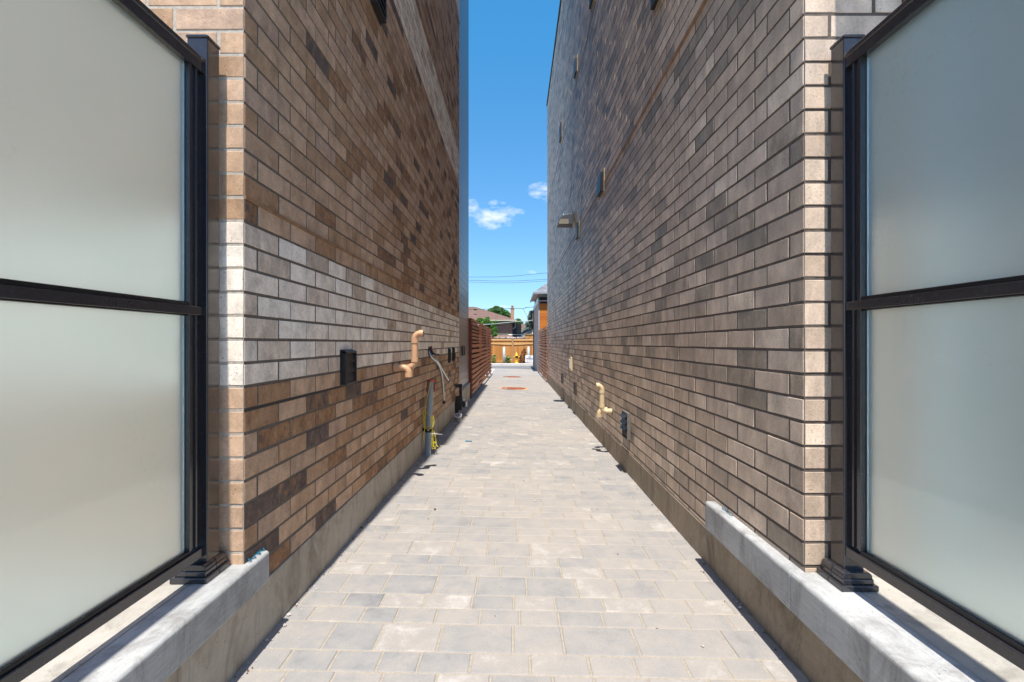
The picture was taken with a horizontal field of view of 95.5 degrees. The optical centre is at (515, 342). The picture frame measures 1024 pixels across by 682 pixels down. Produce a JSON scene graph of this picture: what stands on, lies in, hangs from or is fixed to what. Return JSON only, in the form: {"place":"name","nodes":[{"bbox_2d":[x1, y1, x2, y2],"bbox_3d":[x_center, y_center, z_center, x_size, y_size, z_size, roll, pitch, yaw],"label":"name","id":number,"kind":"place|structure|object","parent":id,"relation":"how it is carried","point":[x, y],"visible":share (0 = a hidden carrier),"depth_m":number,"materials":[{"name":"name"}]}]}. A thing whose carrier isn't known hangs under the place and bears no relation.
{"place":"outdoors","nodes":[
{"label":"outdoors","id":0,"kind":"place"},
{"bbox_2d":[468,305,520,336],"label":"brown roofed house","id":1,"kind":"structure","parent":0,"point":[512,327],"depth_m":46.09,"materials":[{"name":"brown"}]},
{"bbox_2d":[496,334,511,336],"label":"terrace wall","id":2,"kind":"structure","parent":0,"point":[502,335],"depth_m":41.00,"materials":[{"name":"brick"}]},
{"bbox_2d":[478,320,532,324],"bbox_3d":[-0.623,-1.598,34.000,19.487,1.409,0.052,0,0,0],"label":"overhead cable","id":3,"kind":"object","parent":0,"point":[507,322],"visible":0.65,"depth_m":33.98,"materials":[{"name":"grey plastic"}]},
{"bbox_2d":[492,337,528,359],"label":"rockery wall","id":4,"kind":"structure","parent":0,"point":[508,338],"depth_m":32.70,"materials":[{"name":"stone"}]},
{"bbox_2d":[492,366,534,368],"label":"road","id":5,"kind":"structure","parent":0,"point":[516,367],"depth_m":25.84,"materials":[{"name":"grey asphalt"}]},
{"bbox_2d":[468,0,559,323],"label":"sky","id":6,"kind":"structure","parent":0,"point":[511,42],"materials":[{"name":"blue"}]},
{"bbox_2d":[229,368,808,681],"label":"paved alley","id":7,"kind":"structure","parent":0,"point":[559,607],"depth_m":2.35,"materials":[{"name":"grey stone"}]},
{"bbox_2d":[423,380,435,455],"bbox_3d":[-0.948,0.821,5.108,0.129,0.822,0.205,0,0,0],"label":"grey pipe","id":8,"kind":"object","parent":7,"relation":"on","point":[429,411],"visible":0.93,"depth_m":5.08,"materials":[{"name":"plastic"}]},
{"bbox_2d":[422,382,442,448],"bbox_3d":[-0.900,0.784,5.067,0.231,0.740,0.111,0,0,0],"label":"yellow rope","id":9,"kind":"object","parent":8,"relation":"hanging from","point":[431,433],"visible":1,"depth_m":5.06,"materials":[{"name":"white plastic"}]},
{"bbox_2d":[454,413,461,421],"bbox_3d":[-0.893,1.190,7.302,0.120,0.168,0.159,0,0,0],"label":"drain pipe cap","id":10,"kind":"object","parent":7,"relation":"on","point":[458,417],"visible":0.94,"depth_m":7.26,"materials":[{"name":"metal"}]},
{"bbox_2d":[469,318,491,397],"bbox_3d":[-1.026,0.355,14.767,0.138,1.825,8.657,0,0,0],"label":"slat fence","id":11,"kind":"object","parent":7,"relation":"on","point":[480,353],"visible":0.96,"depth_m":12.62,"materials":[{"name":"red wood"}]},
{"bbox_2d":[499,387,527,389],"bbox_3d":[-0.045,1.292,13.150,0.790,0.035,0.790,0,0,0],"label":"drain cover","id":12,"kind":"object","parent":7,"relation":"on","point":[519,388],"visible":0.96,"depth_m":13.10,"materials":[{"name":"metal"}]},
{"label":"lawn","id":13,"kind":"structure","parent":0,"visible":0},
{"bbox_2d":[476,316,498,337],"bbox_3d":[-2.221,-0.353,36.970,1.841,3.512,1.007,0,0,0],"label":"young tree","id":14,"kind":"object","parent":13,"relation":"on","point":[492,325],"visible":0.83,"depth_m":36.85,"materials":[{"name":"green plant"}]},
{"bbox_2d":[487,305,510,317],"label":"leafy tree","id":15,"kind":"object","parent":13,"relation":"on","point":[499,310],"visible":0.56,"depth_m":65.46,"materials":[{"name":"green plant"}]},
{"bbox_2d":[491,339,532,362],"bbox_3d":[0.486,0.511,29.875,18.971,1.577,0.090,0,0,0],"label":"cedar fence","id":16,"kind":"object","parent":13,"relation":"on","point":[512,347],"visible":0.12,"depth_m":29.90,"materials":[{"name":"brown wood"}]},
{"bbox_2d":[521,310,532,336],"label":"spruce tree","id":17,"kind":"object","parent":13,"relation":"on","point":[527,324],"visible":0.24,"depth_m":51.76,"materials":[{"name":"green plant"}]},
{"bbox_2d":[522,328,532,338],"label":"gabled shed","id":18,"kind":"structure","parent":13,"relation":"on","point":[529,331],"depth_m":42.10,"materials":[{"name":"black"}]},
{"bbox_2d":[525,334,531,338],"bbox_3d":[1.150,0.300,34.990,0.856,1.940,0.080,0,0,0],"label":"fence","id":19,"kind":"object","parent":13,"relation":"on","point":[529,336],"visible":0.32,"depth_m":35.00,"materials":[{"name":"brown wood"}]},
{"label":"ground","id":20,"kind":"structure","parent":0,"visible":0},
{"bbox_2d":[21,550,268,681],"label":"concrete ledge","id":21,"kind":"object","parent":20,"relation":"on","point":[165,631],"visible":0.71,"depth_m":1.37,"materials":[{"name":"grey concrete"}]},
{"bbox_2d":[0,0,230,681],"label":"privacy screen","id":22,"kind":"object","parent":21,"relation":"on","point":[109,310],"visible":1,"depth_m":1.25,"materials":[{"name":"white glass"}]},
{"bbox_2d":[248,548,264,561],"bbox_3d":[-1.007,0.823,1.808,0.027,0.018,0.117,0,0,0],"label":"blue tape scrap","id":23,"kind":"object","parent":21,"relation":"on","point":[254,556],"visible":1,"depth_m":1.81,"materials":[{"name":"blue plastic"}]},
{"bbox_2d":[140,0,469,681],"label":"brick building","id":24,"kind":"structure","parent":20,"relation":"on","point":[343,174],"depth_m":2.48,"materials":[{"name":"brick"}]},
{"bbox_2d":[340,349,356,386],"bbox_3d":[-1.000,0.147,2.800,0.035,0.215,0.204,0,0,0],"label":"louver vent","id":25,"kind":"object","parent":24,"relation":"attached to","point":[348,366],"visible":1,"depth_m":2.77,"materials":[{"name":"black plastic"}]},
{"bbox_2d":[370,0,386,25],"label":"louver vent","id":26,"kind":"object","parent":24,"relation":"attached to","point":[379,8],"visible":1,"depth_m":3.43,"materials":[{"name":"black plastic"}]},
{"bbox_2d":[392,330,423,376],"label":"vent pipes","id":27,"kind":"object","parent":24,"relation":"attached to","point":[406,368],"visible":0.99,"depth_m":4.05,"materials":[{"name":"beige plastic"}]},
{"bbox_2d":[428,346,439,355],"bbox_3d":[-0.984,0.097,5.608,0.088,0.119,0.337,0,0,0],"label":"wall conduit","id":28,"kind":"object","parent":24,"relation":"attached to","point":[430,348],"depth_m":5.51,"materials":[{"name":"black plastic"}]},
{"bbox_2d":[429,350,446,406],"bbox_3d":[-0.969,0.468,5.849,0.079,0.778,0.813,0,0,6],"label":"metal hose","id":29,"kind":"object","parent":24,"relation":"attached to","point":[441,373],"visible":0.94,"depth_m":6.04,"materials":[{"name":"silver metal"}]},
{"bbox_2d":[431,353,450,381],"bbox_3d":[-0.961,0.317,6.084,0.085,0.498,1.139,0,0,4],"label":"metal hose","id":30,"kind":"object","parent":24,"relation":"attached to","point":[446,377],"visible":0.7,"depth_m":6.09,"materials":[{"name":"silver metal"}]},
{"bbox_2d":[448,348,450,362],"bbox_3d":[-1.002,0.195,7.100,0.031,0.230,0.144,0,0,0],"label":"louver vent","id":31,"kind":"object","parent":24,"relation":"attached to","point":[449,355],"visible":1,"depth_m":7.04,"materials":[{"name":"black plastic"}]},
{"bbox_2d":[452,347,454,360],"bbox_3d":[-1.000,0.182,7.550,0.036,0.235,0.124,0,0,0],"label":"louver vent","id":32,"kind":"object","parent":24,"relation":"attached to","point":[453,353],"visible":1,"depth_m":7.50,"materials":[{"name":"black plastic"}]},
{"bbox_2d":[455,384,466,413],"bbox_3d":[-0.921,0.961,7.850,0.212,0.538,0.110,0,0,0],"label":"gas regulator","id":33,"kind":"object","parent":24,"relation":"attached to","point":[460,403],"visible":0.9,"depth_m":7.80,"materials":[{"name":"black metal"}]},
{"bbox_2d":[491,363,532,365],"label":"kerb","id":34,"kind":"structure","parent":20,"relation":"on","point":[512,364],"depth_m":27.80,"materials":[{"name":"concrete"}]},
{"bbox_2d":[530,283,546,372],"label":"building","id":35,"kind":"structure","parent":20,"relation":"on","point":[539,297],"depth_m":21.37,"materials":[{"name":"grey"}]},
{"bbox_2d":[546,0,904,681],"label":"brick building","id":36,"kind":"structure","parent":20,"relation":"on","point":[689,300],"depth_m":2.61,"materials":[{"name":"brown brick"}]},
{"bbox_2d":[559,121,561,143],"bbox_3d":[1.063,-4.935,10.900,0.041,0.400,0.400,0,0,0],"label":"vent hood","id":37,"kind":"object","parent":36,"relation":"attached to","point":[560,132],"visible":1,"depth_m":10.75,"materials":[{"name":"beige plastic"}]},
{"bbox_2d":[557,212,572,229],"bbox_3d":[0.943,-2.336,8.880,0.281,0.272,0.320,0,0,0],"label":"wall lamp","id":38,"kind":"object","parent":36,"relation":"attached to","point":[565,220],"visible":1,"depth_m":8.74,"materials":[{"name":"grey metal"}]},
{"bbox_2d":[569,357,572,370],"bbox_3d":[1.058,0.398,8.890,0.051,0.255,0.220,0,0,0],"label":"outlet box","id":39,"kind":"object","parent":36,"relation":"attached to","point":[571,363],"visible":1,"depth_m":8.78,"materials":[{"name":"beige plastic"}]},
{"bbox_2d":[574,382,576,394],"bbox_3d":[1.069,0.812,8.300,0.032,0.225,0.200,0,0,0],"label":"louver vent","id":40,"kind":"object","parent":36,"relation":"attached to","point":[575,388],"visible":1,"depth_m":8.20,"materials":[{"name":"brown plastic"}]},
{"bbox_2d":[574,54,577,80],"bbox_3d":[1.063,-4.850,8.200,0.041,0.290,0.300,0,0,0],"label":"vent hood","id":41,"kind":"object","parent":36,"relation":"attached to","point":[575,66],"visible":1,"depth_m":8.10,"materials":[{"name":"beige plastic"}]},
{"bbox_2d":[575,220,579,240],"bbox_3d":[1.063,-1.920,7.970,0.041,0.290,0.300,0,0,0],"label":"vent hood","id":42,"kind":"object","parent":36,"relation":"attached to","point":[577,231],"visible":1,"depth_m":7.87,"materials":[{"name":"beige plastic"}]},
{"bbox_2d":[589,0,593,11],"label":"vent hood","id":43,"kind":"object","parent":36,"relation":"attached to","point":[591,2],"visible":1,"depth_m":6.52,"materials":[{"name":"beige plastic"}]},
{"bbox_2d":[596,168,604,198],"bbox_3d":[1.058,-1.975,5.785,0.051,0.280,0.330,0,0,0],"label":"window","id":44,"kind":"structure","parent":36,"relation":"attached to","point":[600,189],"depth_m":5.67,"materials":[{"name":"beige plastic"}]},
{"bbox_2d":[596,383,612,416],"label":"vent pipes","id":45,"kind":"object","parent":36,"relation":"attached to","point":[602,407],"visible":0.99,"depth_m":5.18,"materials":[{"name":"beige plastic"}]},
{"bbox_2d":[620,410,630,439],"bbox_3d":[1.054,0.787,4.470,0.062,0.255,0.220,0,0,0],"label":"louver vent","id":46,"kind":"object","parent":36,"relation":"attached to","point":[625,421],"visible":1,"depth_m":4.41,"materials":[{"name":"grey plastic"}]},
{"bbox_2d":[651,0,660,15],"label":"vent hood","id":47,"kind":"object","parent":36,"relation":"attached to","point":[655,4],"visible":1,"depth_m":3.54,"materials":[{"name":"beige plastic"}]},
{"bbox_2d":[705,501,1023,681],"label":"concrete ledge","id":48,"kind":"object","parent":20,"relation":"on","point":[887,632],"visible":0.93,"depth_m":1.45,"materials":[{"name":"grey concrete"}]},
{"bbox_2d":[816,0,1023,670],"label":"privacy screen","id":49,"kind":"object","parent":48,"relation":"on","point":[927,304],"visible":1,"depth_m":1.32,"materials":[{"name":"white glass"}]},
{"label":"planting bed","id":50,"kind":"structure","parent":20,"relation":"on","visible":0},
{"bbox_2d":[503,347,504,362],"bbox_3d":[-0.686,0.763,28.620,0.155,1.033,0.155,0,0,0],"label":"bollard","id":51,"kind":"object","parent":50,"relation":"on","point":[503,354],"visible":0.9,"depth_m":28.55,"materials":[{"name":"white metal"}]},
{"bbox_2d":[505,354,511,362],"bbox_3d":[-0.432,1.008,28.767,0.496,0.608,0.404,0,0,0],"label":"flowering shrub","id":52,"kind":"object","parent":50,"relation":"on","point":[508,359],"visible":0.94,"depth_m":28.71,"materials":[{"name":"green plant"}]},
{"bbox_2d":[514,352,518,362],"bbox_3d":[0.086,0.922,28.700,0.318,0.695,0.286,0,0,42],"label":"fire hydrant","id":53,"kind":"object","parent":50,"relation":"on","point":[516,356],"visible":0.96,"depth_m":28.63,"materials":[{"name":"yellow metal"}]},
{"bbox_2d":[520,348,525,362],"bbox_3d":[0.550,0.807,28.911,0.531,1.032,0.442,0,0,0],"label":"burgundy shrub","id":54,"kind":"object","parent":50,"relation":"on","point":[523,358],"visible":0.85,"depth_m":28.89,"materials":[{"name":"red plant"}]},
{"bbox_2d":[525,355,532,362],"bbox_3d":[0.879,1.026,28.554,0.533,0.547,0.016,0,0,0],"label":"lawn sign","id":55,"kind":"object","parent":50,"relation":"on","point":[528,358],"visible":1,"depth_m":28.55,"materials":[{"name":"white plastic"}]},
{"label":"side yard","id":56,"kind":"structure","parent":0,"visible":0},
{"bbox_2d":[538,326,546,380],"bbox_3d":[1.112,0.397,18.479,0.138,1.927,5.562,0,0,0],"label":"slat fence","id":57,"kind":"object","parent":56,"relation":"on","point":[542,354],"visible":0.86,"depth_m":17.90,"materials":[{"name":"brown wood"}]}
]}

